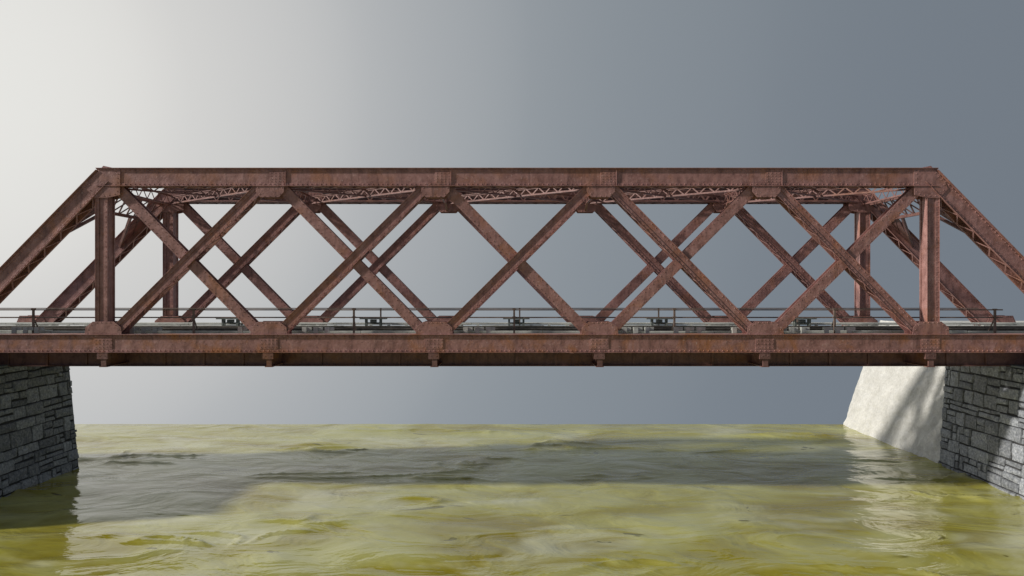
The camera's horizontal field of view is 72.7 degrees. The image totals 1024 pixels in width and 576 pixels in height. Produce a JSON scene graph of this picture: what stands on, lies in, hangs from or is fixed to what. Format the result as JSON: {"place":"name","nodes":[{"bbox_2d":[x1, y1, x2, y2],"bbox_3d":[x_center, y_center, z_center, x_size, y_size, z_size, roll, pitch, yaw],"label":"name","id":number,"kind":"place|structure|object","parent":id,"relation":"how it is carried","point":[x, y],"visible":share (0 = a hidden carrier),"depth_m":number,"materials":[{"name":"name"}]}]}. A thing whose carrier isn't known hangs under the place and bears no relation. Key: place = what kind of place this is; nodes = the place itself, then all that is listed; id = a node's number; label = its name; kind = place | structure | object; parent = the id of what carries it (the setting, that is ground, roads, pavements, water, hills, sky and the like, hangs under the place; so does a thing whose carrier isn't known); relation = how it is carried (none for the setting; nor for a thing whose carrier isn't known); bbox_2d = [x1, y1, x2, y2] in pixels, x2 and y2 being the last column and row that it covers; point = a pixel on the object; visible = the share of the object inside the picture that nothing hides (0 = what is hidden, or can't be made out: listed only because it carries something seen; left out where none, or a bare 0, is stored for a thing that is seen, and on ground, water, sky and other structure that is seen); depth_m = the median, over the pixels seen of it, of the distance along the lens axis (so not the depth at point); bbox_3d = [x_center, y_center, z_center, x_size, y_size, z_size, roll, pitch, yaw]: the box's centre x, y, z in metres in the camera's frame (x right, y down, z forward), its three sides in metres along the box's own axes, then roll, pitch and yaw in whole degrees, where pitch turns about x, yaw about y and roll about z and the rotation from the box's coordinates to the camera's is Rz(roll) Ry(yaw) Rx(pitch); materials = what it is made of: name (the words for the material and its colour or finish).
{"place":"outdoors","nodes":[
{"label":"outdoors","id":0,"kind":"place"},
{"bbox_2d":[0,424,1023,575],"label":"water","id":1,"kind":"structure","parent":0,"point":[482,500],"depth_m":24.71,"materials":[{"name":"green liquid"}]},
{"bbox_2d":[0,365,78,498],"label":"stone abutment","id":2,"kind":"object","parent":1,"relation":"in","point":[38,444],"visible":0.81,"depth_m":27.59,"materials":[{"name":"grey stone"}]},
{"bbox_2d":[0,166,1023,366],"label":"railway truss bridge","id":3,"kind":"structure","parent":2,"relation":"on","point":[106,339],"depth_m":25.18,"materials":[{"name":"red metal"}]},
{"bbox_2d":[0,325,1023,332],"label":"railway track","id":4,"kind":"structure","parent":3,"relation":"on","point":[539,329],"depth_m":26.89,"materials":[{"name":"metal"}]},
{"bbox_2d":[216,318,239,325],"bbox_3d":[-11.750,1.425,29.050,1.100,0.350,0.340,0,0,0],"label":"cable rack","id":5,"kind":"object","parent":4,"relation":"on","point":[231,320],"visible":0.69,"depth_m":28.95,"materials":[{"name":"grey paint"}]},
{"bbox_2d":[359,318,386,325],"bbox_3d":[-5.785,1.425,29.050,1.100,0.350,0.340,0,0,0],"label":"cable rack","id":6,"kind":"object","parent":4,"relation":"on","point":[373,320],"visible":0.77,"depth_m":28.95,"materials":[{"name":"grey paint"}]},
{"bbox_2d":[503,318,529,325],"bbox_3d":[0.180,1.425,29.050,1.100,0.350,0.340,0,0,0],"label":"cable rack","id":7,"kind":"object","parent":4,"relation":"on","point":[516,320],"visible":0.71,"depth_m":28.95,"materials":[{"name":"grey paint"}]},
{"bbox_2d":[645,318,672,325],"bbox_3d":[6.145,1.425,29.050,1.100,0.350,0.340,0,0,0],"label":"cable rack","id":8,"kind":"object","parent":4,"relation":"on","point":[659,320],"visible":0.74,"depth_m":28.95,"materials":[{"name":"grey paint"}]},
{"bbox_2d":[793,318,816,325],"bbox_3d":[12.110,1.425,29.050,1.100,0.350,0.340,0,0,0],"label":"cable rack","id":9,"kind":"object","parent":4,"relation":"on","point":[801,320],"visible":0.66,"depth_m":28.95,"materials":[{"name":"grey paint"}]},
{"bbox_2d":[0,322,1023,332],"bbox_3d":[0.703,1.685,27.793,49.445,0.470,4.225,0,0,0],"label":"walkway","id":10,"kind":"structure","parent":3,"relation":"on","point":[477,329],"depth_m":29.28,"materials":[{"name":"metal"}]},
{"bbox_2d":[0,308,978,321],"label":"handrail","id":11,"kind":"object","parent":10,"relation":"on","point":[482,308],"visible":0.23,"depth_m":29.80,"materials":[{"name":"metal"}]},
{"bbox_2d":[0,309,1002,332],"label":"handrail","id":12,"kind":"object","parent":10,"relation":"on","point":[674,317],"visible":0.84,"depth_m":25.93,"materials":[{"name":"metal"}]},
{"bbox_2d":[843,320,945,462],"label":"pale wing wall","id":13,"kind":"structure","parent":1,"relation":"in","point":[900,407],"depth_m":34.50,"materials":[{"name":"concrete"}]},
{"bbox_2d":[894,321,1023,462],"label":"ground","id":14,"kind":"structure","parent":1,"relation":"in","point":[964,321],"depth_m":38.41,"materials":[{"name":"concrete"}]},
{"bbox_2d":[939,365,1023,499],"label":"stone abutment","id":15,"kind":"object","parent":1,"relation":"in","point":[982,433],"visible":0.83,"depth_m":27.60,"materials":[{"name":"grey stone"}]},
{"bbox_2d":[0,0,1023,423],"label":"sky","id":16,"kind":"structure","parent":0,"point":[86,86],"materials":[{"name":"grey"}]}
]}

